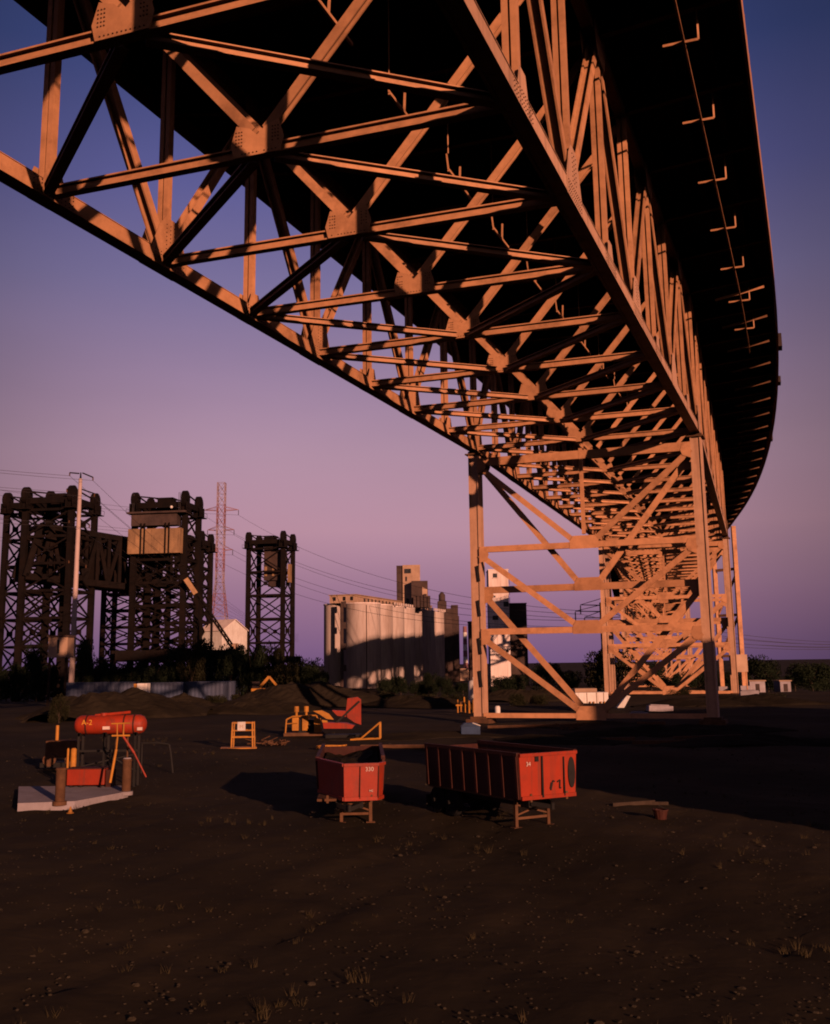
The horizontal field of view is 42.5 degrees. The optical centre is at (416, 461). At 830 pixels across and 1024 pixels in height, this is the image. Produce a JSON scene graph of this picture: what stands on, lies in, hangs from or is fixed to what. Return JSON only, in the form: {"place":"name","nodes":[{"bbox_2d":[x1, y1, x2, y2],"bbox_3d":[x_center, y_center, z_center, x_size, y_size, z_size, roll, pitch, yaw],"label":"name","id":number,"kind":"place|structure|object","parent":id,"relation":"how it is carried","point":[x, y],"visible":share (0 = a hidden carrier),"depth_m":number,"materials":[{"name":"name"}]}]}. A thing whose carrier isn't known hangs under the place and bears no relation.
{"place":"outdoors","nodes":[
{"label":"outdoors","id":0,"kind":"place"},
{"bbox_2d":[262,739,289,745],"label":"scrap heap","id":1,"kind":"object","parent":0,"point":[277,743],"visible":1,"depth_m":74.32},
{"bbox_2d":[0,659,829,1023],"bbox_3d":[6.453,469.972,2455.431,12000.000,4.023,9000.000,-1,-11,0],"label":"ground","id":2,"kind":"structure","parent":0,"point":[206,781],"depth_m":27.27,"materials":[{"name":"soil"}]},
{"bbox_2d":[0,661,21,701],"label":"tree","id":3,"kind":"object","parent":2,"relation":"on","point":[7,685],"visible":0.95,"depth_m":258.97,"materials":[{"name":"green plant"}]},
{"bbox_2d":[24,642,46,701],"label":"tree","id":4,"kind":"object","parent":2,"relation":"on","point":[34,665],"visible":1,"depth_m":234.67,"materials":[{"name":"green plant"}]},
{"bbox_2d":[0,491,75,700],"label":"lift tower","id":5,"kind":"structure","parent":2,"relation":"on","point":[9,506],"depth_m":301.96,"materials":[{"name":"metal"}]},
{"bbox_2d":[12,485,103,701],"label":"lift tower","id":6,"kind":"structure","parent":2,"relation":"on","point":[54,503],"depth_m":285.18,"materials":[{"name":"metal"}]},
{"bbox_2d":[11,522,143,592],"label":"lift span","id":7,"kind":"object","parent":6,"relation":"attached to","point":[109,560],"visible":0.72,"depth_m":294.40,"materials":[{"name":"metal"}]},
{"bbox_2d":[47,693,70,722],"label":"bush","id":8,"kind":"object","parent":2,"relation":"on","point":[55,711],"visible":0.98,"depth_m":107.25,"materials":[{"name":"green plant"}]},
{"bbox_2d":[46,635,75,705],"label":"control house","id":9,"kind":"structure","parent":2,"relation":"on","point":[60,646],"depth_m":157.76,"materials":[{"name":"metal"}]},
{"bbox_2d":[40,725,84,767],"bbox_3d":[-19.384,15.571,58.605,2.100,2.200,1.150,-1,-11,0],"label":"pump engine","id":10,"kind":"object","parent":2,"relation":"on","point":[56,748],"visible":0.79,"depth_m":58.15,"materials":[{"name":"yellow paint"}]},
{"bbox_2d":[17,785,127,810],"bbox_3d":[-14.937,14.534,46.447,4.489,0.360,6.954,3,-11,-20],"label":"concrete pad","id":11,"kind":"object","parent":2,"relation":"on","point":[36,797],"visible":0.71,"depth_m":45.09,"materials":[{"name":"concrete"}]},
{"bbox_2d":[52,767,66,805],"bbox_3d":[-14.437,13.150,43.313,0.593,1.465,0.584,-1,-11,0],"label":"standpipe","id":12,"kind":"object","parent":11,"relation":"on","point":[60,787],"visible":1,"depth_m":43.16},
{"bbox_2d":[67,766,115,786],"bbox_3d":[-14.816,14.446,48.654,2.037,1.040,0.960,-1,-11,0],"label":"pump cabinet","id":13,"kind":"object","parent":11,"relation":"on","point":[83,776],"visible":0.84,"depth_m":48.27,"materials":[{"name":"metal"}]},
{"bbox_2d":[119,757,132,795],"bbox_3d":[-12.602,13.664,46.434,0.577,1.563,0.568,-1,-11,0],"label":"standpipe","id":14,"kind":"object","parent":11,"relation":"on","point":[126,775],"visible":0.99,"depth_m":46.29,"materials":[{"name":"metal"}]},
{"bbox_2d":[109,722,146,782],"bbox_3d":[-12.585,12.684,46.734,1.766,2.543,0.595,-1,-11,0],"label":"ladder stand","id":15,"kind":"object","parent":11,"relation":"on","point":[115,752],"visible":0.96,"depth_m":46.55,"materials":[{"name":"yellow paint"}]},
{"bbox_2d":[69,748,76,785],"bbox_3d":[-16.000,14.259,49.761,0.260,1.800,0.247,-1,-11,0],"label":"guard post","id":16,"kind":"object","parent":2,"relation":"on","point":[73,757],"visible":0.6,"depth_m":49.76,"materials":[{"name":"metal"}]},
{"bbox_2d":[66,472,94,682],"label":"utility pole","id":17,"kind":"object","parent":2,"relation":"on","point":[71,677],"visible":0.96,"depth_m":196.56,"materials":[{"name":"paint"}]},
{"bbox_2d":[1,470,295,638],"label":"utility wires","id":18,"kind":"object","parent":17,"relation":"attached to","point":[115,530],"visible":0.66,"depth_m":218.91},
{"bbox_2d":[74,636,94,681],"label":"tree","id":19,"kind":"object","parent":2,"relation":"on","point":[83,655],"visible":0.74,"depth_m":220.65,"materials":[{"name":"green plant"}]},
{"bbox_2d":[84,655,106,681],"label":"tree","id":20,"kind":"object","parent":2,"relation":"on","point":[96,675],"visible":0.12,"depth_m":239.46,"materials":[{"name":"green plant"}]},
{"bbox_2d":[66,682,137,696],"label":"shipping container","id":21,"kind":"object","parent":2,"relation":"on","point":[77,689],"visible":0.45,"depth_m":186.13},
{"bbox_2d":[74,711,146,786],"bbox_3d":[-14.471,13.518,50.401,3.406,3.456,0.930,-1,-11,0],"label":"fuel tank","id":22,"kind":"object","parent":2,"relation":"on","point":[93,724],"visible":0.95,"depth_m":50.23,"materials":[{"name":"metal"}]},
{"bbox_2d":[97,658,123,681],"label":"tree","id":23,"kind":"object","parent":2,"relation":"on","point":[105,672],"visible":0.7,"depth_m":230.04,"materials":[{"name":"green plant"}]},
{"bbox_2d":[15,687,212,722],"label":"dirt mound","id":24,"kind":"object","parent":2,"relation":"on","point":[135,700],"visible":0.67,"depth_m":116.22,"materials":[{"name":"soil"}]},
{"bbox_2d":[98,551,154,680],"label":"lift tower","id":25,"kind":"structure","parent":2,"relation":"on","point":[113,611],"depth_m":365.74,"materials":[{"name":"metal"}]},
{"bbox_2d":[119,660,147,682],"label":"tree","id":26,"kind":"object","parent":2,"relation":"on","point":[134,675],"visible":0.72,"depth_m":231.38,"materials":[{"name":"green plant"}]},
{"bbox_2d":[134,683,149,692],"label":"tank trailer","id":27,"kind":"object","parent":2,"relation":"on","point":[144,686],"visible":0.26,"depth_m":181.26,"materials":[{"name":"white paint"}]},
{"bbox_2d":[142,662,167,682],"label":"tree","id":28,"kind":"object","parent":2,"relation":"on","point":[154,674],"visible":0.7,"depth_m":231.21,"materials":[{"name":"green plant"}]},
{"bbox_2d":[140,742,173,772],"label":"pipe gate","id":29,"kind":"structure","parent":2,"relation":"on","point":[170,752],"depth_m":56.16,"materials":[{"name":"black metal"}]},
{"bbox_2d":[126,491,206,680],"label":"lift tower","id":30,"kind":"structure","parent":2,"relation":"on","point":[166,513],"depth_m":294.72,"materials":[{"name":"metal"}]},
{"bbox_2d":[150,682,184,696],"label":"shipping container","id":31,"kind":"object","parent":2,"relation":"on","point":[169,689],"visible":0.55,"depth_m":187.04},
{"bbox_2d":[164,640,187,681],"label":"tree","id":32,"kind":"object","parent":2,"relation":"on","point":[173,675],"visible":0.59,"depth_m":240.82,"materials":[{"name":"green plant"}]},
{"bbox_2d":[111,650,243,691],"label":"girder span","id":33,"kind":"object","parent":2,"relation":"on","point":[126,655],"visible":0.17,"depth_m":283.69,"materials":[{"name":"metal"}]},
{"bbox_2d":[153,531,217,680],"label":"lift tower","id":34,"kind":"structure","parent":2,"relation":"on","point":[208,546],"depth_m":342.07,"materials":[{"name":"metal"}]},
{"bbox_2d":[33,538,193,589],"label":"lift span","id":35,"kind":"object","parent":34,"relation":"attached to","point":[156,575],"visible":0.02,"depth_m":337.18,"materials":[{"name":"metal"}]},
{"bbox_2d":[176,635,206,681],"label":"tree","id":36,"kind":"object","parent":2,"relation":"on","point":[188,672],"visible":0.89,"depth_m":236.28,"materials":[{"name":"green plant"}]},
{"bbox_2d":[168,693,221,706],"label":"dirt mound","id":37,"kind":"object","parent":2,"relation":"on","point":[192,699],"visible":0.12,"depth_m":134.48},
{"bbox_2d":[184,576,233,674],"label":"inclined boom","id":38,"kind":"object","parent":2,"relation":"on","point":[190,585],"visible":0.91,"depth_m":289.95,"materials":[{"name":"metal"}]},
{"bbox_2d":[185,681,235,699],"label":"shipping container","id":39,"kind":"object","parent":2,"relation":"on","point":[202,689],"visible":0.66,"depth_m":188.98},
{"bbox_2d":[199,637,226,680],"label":"tree","id":40,"kind":"object","parent":2,"relation":"on","point":[209,664],"visible":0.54,"depth_m":253.67,"materials":[{"name":"green plant"}]},
{"bbox_2d":[204,694,226,702],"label":"bush","id":41,"kind":"object","parent":2,"relation":"on","point":[219,699],"visible":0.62,"depth_m":145.79,"materials":[{"name":"green plant"}]},
{"bbox_2d":[205,482,238,619],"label":"transmission tower","id":42,"kind":"structure","parent":2,"relation":"on","point":[223,548],"depth_m":521.06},
{"bbox_2d":[0,490,627,627],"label":"overhead wires","id":43,"kind":"object","parent":42,"relation":"hanging from","point":[394,591],"visible":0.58,"depth_m":378.97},
{"bbox_2d":[202,619,248,694],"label":"gabled shed","id":44,"kind":"structure","parent":2,"relation":"on","point":[235,630],"depth_m":340.01,"materials":[{"name":"white paint"}]},
{"bbox_2d":[214,642,250,694],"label":"tree","id":45,"kind":"object","parent":2,"relation":"on","point":[228,667],"visible":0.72,"depth_m":239.19,"materials":[{"name":"green plant"}]},
{"bbox_2d":[221,721,256,748],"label":"steel rack","id":46,"kind":"object","parent":2,"relation":"on","point":[240,726],"visible":1,"depth_m":73.32,"materials":[{"name":"metal"}]},
{"bbox_2d":[237,644,267,691],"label":"tree","id":47,"kind":"object","parent":2,"relation":"on","point":[251,668],"visible":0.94,"depth_m":236.99,"materials":[{"name":"green plant"}]},
{"bbox_2d":[220,655,300,695],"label":"girder span","id":48,"kind":"object","parent":2,"relation":"on","point":[285,657],"visible":0.02,"depth_m":339.28,"materials":[{"name":"metal"}]},
{"bbox_2d":[251,676,276,690],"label":"excavator","id":49,"kind":"object","parent":2,"relation":"on","point":[256,685],"visible":0.34,"depth_m":161.32,"materials":[{"name":"yellow paint"}]},
{"bbox_2d":[207,697,321,714],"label":"dirt mound","id":50,"kind":"object","parent":2,"relation":"on","point":[251,706],"visible":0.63,"depth_m":124.43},
{"bbox_2d":[243,531,298,689],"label":"lift tower","id":51,"kind":"structure","parent":2,"relation":"on","point":[274,550],"depth_m":395.87,"materials":[{"name":"metal"}]},
{"bbox_2d":[258,641,286,687],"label":"tree","id":52,"kind":"object","parent":2,"relation":"on","point":[276,654],"visible":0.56,"depth_m":239.98,"materials":[{"name":"green plant"}]},
{"bbox_2d":[274,652,303,684],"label":"tree","id":53,"kind":"object","parent":2,"relation":"on","point":[291,668],"visible":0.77,"depth_m":235.12,"materials":[{"name":"green plant"}]},
{"bbox_2d":[223,681,383,707],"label":"dirt mound","id":54,"kind":"object","parent":2,"relation":"on","point":[322,694],"visible":0.56,"depth_m":138.59,"materials":[{"name":"soil"}]},
{"bbox_2d":[284,706,323,735],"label":"engine skid","id":55,"kind":"object","parent":2,"relation":"on","point":[305,725],"visible":1,"depth_m":83.83,"materials":[{"name":"yellow paint"}]},
{"bbox_2d":[314,718,320,731],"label":"door","id":56,"kind":"structure","parent":55,"relation":"in","point":[317,721],"depth_m":83.36,"materials":[{"name":"paint"}]},
{"bbox_2d":[298,657,324,684],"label":"tree","id":57,"kind":"object","parent":2,"relation":"on","point":[311,673],"visible":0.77,"depth_m":233.75,"materials":[{"name":"green plant"}]},
{"bbox_2d":[314,697,361,737],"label":"loading hopper","id":58,"kind":"object","parent":2,"relation":"on","point":[352,711],"visible":0.97,"depth_m":81.57,"materials":[{"name":"red paint"}]},
{"bbox_2d":[315,743,385,822],"bbox_3d":[-2.566,12.439,41.781,2.610,2.140,9.957,0,-11,-3],"label":"dump trailer","id":59,"kind":"object","parent":2,"relation":"on","point":[344,774],"visible":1,"depth_m":37.87,"materials":[{"name":"red paint"}]},
{"bbox_2d":[350,721,380,740],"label":"triangular frame","id":60,"kind":"object","parent":2,"relation":"on","point":[371,729],"visible":1,"depth_m":77.64,"materials":[{"name":"yellow paint"}]},
{"bbox_2d":[323,565,445,688],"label":"grain silos","id":61,"kind":"object","parent":2,"relation":"on","point":[365,649],"visible":0.91,"depth_m":422.72,"materials":[{"name":"concrete"}]},
{"bbox_2d":[376,678,393,691],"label":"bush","id":62,"kind":"object","parent":2,"relation":"on","point":[384,684],"visible":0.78,"depth_m":212.08,"materials":[{"name":"green plant"}]},
{"bbox_2d":[0,0,781,724],"bbox_3d":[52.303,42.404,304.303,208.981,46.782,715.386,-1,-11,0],"label":"steel viaduct","id":63,"kind":"object","parent":2,"relation":"on","point":[546,222],"visible":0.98,"depth_m":70.58,"materials":[{"name":"beige metal"}]},
{"bbox_2d":[360,744,424,747],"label":"timber baulk","id":64,"kind":"object","parent":2,"relation":"on","point":[403,746],"visible":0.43,"depth_m":70.31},
{"bbox_2d":[390,676,407,693],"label":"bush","id":65,"kind":"object","parent":2,"relation":"on","point":[399,683],"visible":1,"depth_m":196.27,"materials":[{"name":"green plant"}]},
{"bbox_2d":[318,730,513,740],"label":"dirt mound","id":66,"kind":"object","parent":2,"relation":"on","point":[420,735],"visible":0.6,"depth_m":78.17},
{"bbox_2d":[408,680,425,695],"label":"tree","id":67,"kind":"object","parent":2,"relation":"on","point":[419,687],"visible":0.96,"depth_m":202.52,"materials":[{"name":"green plant"}]},
{"bbox_2d":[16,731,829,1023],"bbox_3d":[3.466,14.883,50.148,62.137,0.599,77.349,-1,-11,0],"label":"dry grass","id":68,"kind":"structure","parent":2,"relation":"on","point":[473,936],"depth_m":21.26,"materials":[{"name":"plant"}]},
{"bbox_2d":[361,695,489,708],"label":"dirt mound","id":69,"kind":"object","parent":2,"relation":"on","point":[407,702],"visible":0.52,"depth_m":136.20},
{"bbox_2d":[422,670,439,694],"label":"tree","id":70,"kind":"object","parent":2,"relation":"on","point":[428,680],"visible":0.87,"depth_m":204.62,"materials":[{"name":"green plant"}]},
{"bbox_2d":[435,675,454,695],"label":"tree","id":71,"kind":"object","parent":2,"relation":"on","point":[446,685],"visible":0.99,"depth_m":195.63,"materials":[{"name":"green plant"}]},
{"bbox_2d":[437,592,459,681],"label":"dark silo block","id":72,"kind":"structure","parent":2,"relation":"on","point":[452,650],"depth_m":515.69,"materials":[{"name":"concrete"}]},
{"bbox_2d":[453,682,468,696],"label":"tree","id":73,"kind":"object","parent":2,"relation":"on","point":[461,687],"visible":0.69,"depth_m":203.50,"materials":[{"name":"green plant"}]},
{"bbox_2d":[460,626,468,680],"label":"striped chimney","id":74,"kind":"object","parent":2,"relation":"on","point":[464,673],"visible":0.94,"depth_m":549.55,"materials":[{"name":"white paint"}]},
{"bbox_2d":[467,621,472,680],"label":"storage block","id":75,"kind":"structure","parent":2,"relation":"on","point":[470,656],"depth_m":394.63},
{"bbox_2d":[461,722,480,733],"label":"tool chest","id":76,"kind":"object","parent":2,"relation":"on","point":[471,728],"visible":0.81,"depth_m":78.33,"materials":[{"name":"white paint"}]},
{"bbox_2d":[468,677,473,709],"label":"upright tank","id":77,"kind":"object","parent":2,"relation":"on","point":[470,689],"visible":0.36,"depth_m":126.70,"materials":[{"name":"metal"}]},
{"bbox_2d":[486,569,511,685],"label":"elevator tower","id":78,"kind":"structure","parent":2,"relation":"on","point":[499,665],"depth_m":415.44,"materials":[{"name":"concrete"}]},
{"bbox_2d":[487,676,511,692],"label":"tree","id":79,"kind":"object","parent":2,"relation":"on","point":[496,683],"visible":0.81,"depth_m":262.49,"materials":[{"name":"green plant"}]},
{"bbox_2d":[424,740,576,828],"bbox_3d":[2.848,11.323,37.742,2.510,2.500,6.456,5,-12,-30],"label":"dump trailer","id":80,"kind":"object","parent":2,"relation":"on","point":[491,775],"visible":1,"depth_m":36.24,"materials":[{"name":"red paint"}]},
{"bbox_2d":[501,674,529,689],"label":"tree","id":81,"kind":"object","parent":2,"relation":"on","point":[517,682],"visible":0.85,"depth_m":261.56,"materials":[{"name":"green plant"}]},
{"bbox_2d":[508,692,527,705],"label":"bush","id":82,"kind":"object","parent":2,"relation":"on","point":[519,698],"visible":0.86,"depth_m":135.89,"materials":[{"name":"green plant"}]},
{"bbox_2d":[509,603,528,684],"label":"storage block","id":83,"kind":"structure","parent":2,"relation":"on","point":[518,650],"depth_m":424.11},
{"bbox_2d":[466,689,572,701],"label":"dirt mound","id":84,"kind":"object","parent":2,"relation":"on","point":[505,694],"visible":0.39,"depth_m":152.54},
{"bbox_2d":[487,724,582,727],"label":"timber baulk","id":85,"kind":"object","parent":2,"relation":"on","point":[516,726],"visible":0.79,"depth_m":89.62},
{"bbox_2d":[529,694,549,703],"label":"bush","id":86,"kind":"object","parent":2,"relation":"on","point":[537,699],"visible":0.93,"depth_m":135.96,"materials":[{"name":"green plant"}]},
{"bbox_2d":[530,662,565,692],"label":"tree","id":87,"kind":"object","parent":2,"relation":"on","point":[544,674],"visible":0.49,"depth_m":224.47,"materials":[{"name":"green plant"}]},
{"bbox_2d":[559,670,583,688],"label":"tree","id":88,"kind":"object","parent":2,"relation":"on","point":[571,680],"visible":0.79,"depth_m":229.22,"materials":[{"name":"green plant"}]},
{"bbox_2d":[572,688,607,702],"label":"tanker trailer","id":89,"kind":"object","parent":2,"relation":"on","point":[588,695],"visible":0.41,"depth_m":121.14,"materials":[{"name":"white paint"}]},
{"bbox_2d":[575,598,633,691],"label":"transmission tower","id":90,"kind":"structure","parent":2,"relation":"on","point":[599,605],"depth_m":296.91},
{"bbox_2d":[581,614,829,649],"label":"overhead wires","id":91,"kind":"object","parent":90,"relation":"attached to","point":[773,641],"visible":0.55,"depth_m":307.08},
{"bbox_2d":[582,649,641,691],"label":"tree","id":92,"kind":"object","parent":2,"relation":"on","point":[596,675],"visible":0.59,"depth_m":210.82,"materials":[{"name":"green plant"}]},
{"bbox_2d":[612,800,668,806],"bbox_3d":[8.659,13.261,41.558,2.231,0.180,0.532,0,-11,-5],"label":"timber","id":93,"kind":"object","parent":2,"relation":"on","point":[649,802],"visible":1,"depth_m":41.42,"materials":[{"name":"brown wood"}]},
{"bbox_2d":[638,661,664,690],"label":"tree","id":94,"kind":"object","parent":2,"relation":"on","point":[658,673],"visible":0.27,"depth_m":323.05,"materials":[{"name":"green plant"}]},
{"bbox_2d":[646,704,672,711],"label":"concrete block","id":95,"kind":"object","parent":2,"relation":"on","point":[656,707],"depth_m":114.40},
{"bbox_2d":[652,805,668,819],"bbox_3d":[8.640,12.385,37.839,0.580,0.514,0.565,4,-12,-22],"label":"plastic tub","id":96,"kind":"object","parent":2,"relation":"on","point":[660,813],"visible":1,"depth_m":37.64,"materials":[{"name":"plastic"}]},
{"bbox_2d":[667,688,691,694],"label":"bush","id":97,"kind":"object","parent":2,"relation":"on","point":[682,692],"visible":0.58,"depth_m":175.51,"materials":[{"name":"green plant"}]},
{"bbox_2d":[669,671,696,689],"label":"tree","id":98,"kind":"object","parent":2,"relation":"on","point":[675,679],"visible":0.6,"depth_m":259.42,"materials":[{"name":"green plant"}]},
{"bbox_2d":[689,671,704,689],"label":"tree","id":99,"kind":"object","parent":2,"relation":"on","point":[700,678],"visible":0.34,"depth_m":274.89,"materials":[{"name":"green plant"}]},
{"bbox_2d":[717,669,730,689],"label":"tree","id":100,"kind":"object","parent":2,"relation":"on","point":[727,680],"visible":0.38,"depth_m":260.62,"materials":[{"name":"green plant"}]},
{"bbox_2d":[630,694,829,706],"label":"dirt mound","id":101,"kind":"object","parent":2,"relation":"on","point":[753,700],"visible":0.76,"depth_m":127.26,"materials":[{"name":"soil"}]},
{"bbox_2d":[710,526,750,690],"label":"ramp pier","id":102,"kind":"structure","parent":2,"relation":"on","point":[738,614],"depth_m":199.44,"materials":[{"name":"metal"}]},
{"bbox_2d":[736,654,747,689],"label":"site hut","id":103,"kind":"object","parent":2,"relation":"on","point":[742,664],"visible":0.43,"depth_m":186.53,"materials":[{"name":"metal"}]},
{"bbox_2d":[747,680,765,691],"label":"shed","id":104,"kind":"structure","parent":2,"relation":"on","point":[759,685],"depth_m":210.30,"materials":[{"name":"concrete"}]},
{"bbox_2d":[747,654,783,691],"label":"tree","id":105,"kind":"object","parent":2,"relation":"on","point":[756,667],"visible":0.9,"depth_m":224.76,"materials":[{"name":"green plant"}]},
{"bbox_2d":[772,680,791,691],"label":"shed","id":106,"kind":"structure","parent":2,"relation":"on","point":[782,685],"depth_m":210.37,"materials":[{"name":"concrete"}]},
{"bbox_2d":[784,661,829,690],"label":"tree","id":107,"kind":"object","parent":2,"relation":"on","point":[807,672],"visible":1,"depth_m":243.37,"materials":[{"name":"green plant"}]},
{"bbox_2d":[0,0,829,669],"label":"sky","id":108,"kind":"structure","parent":0,"point":[113,371],"materials":[{"name":"purple"}]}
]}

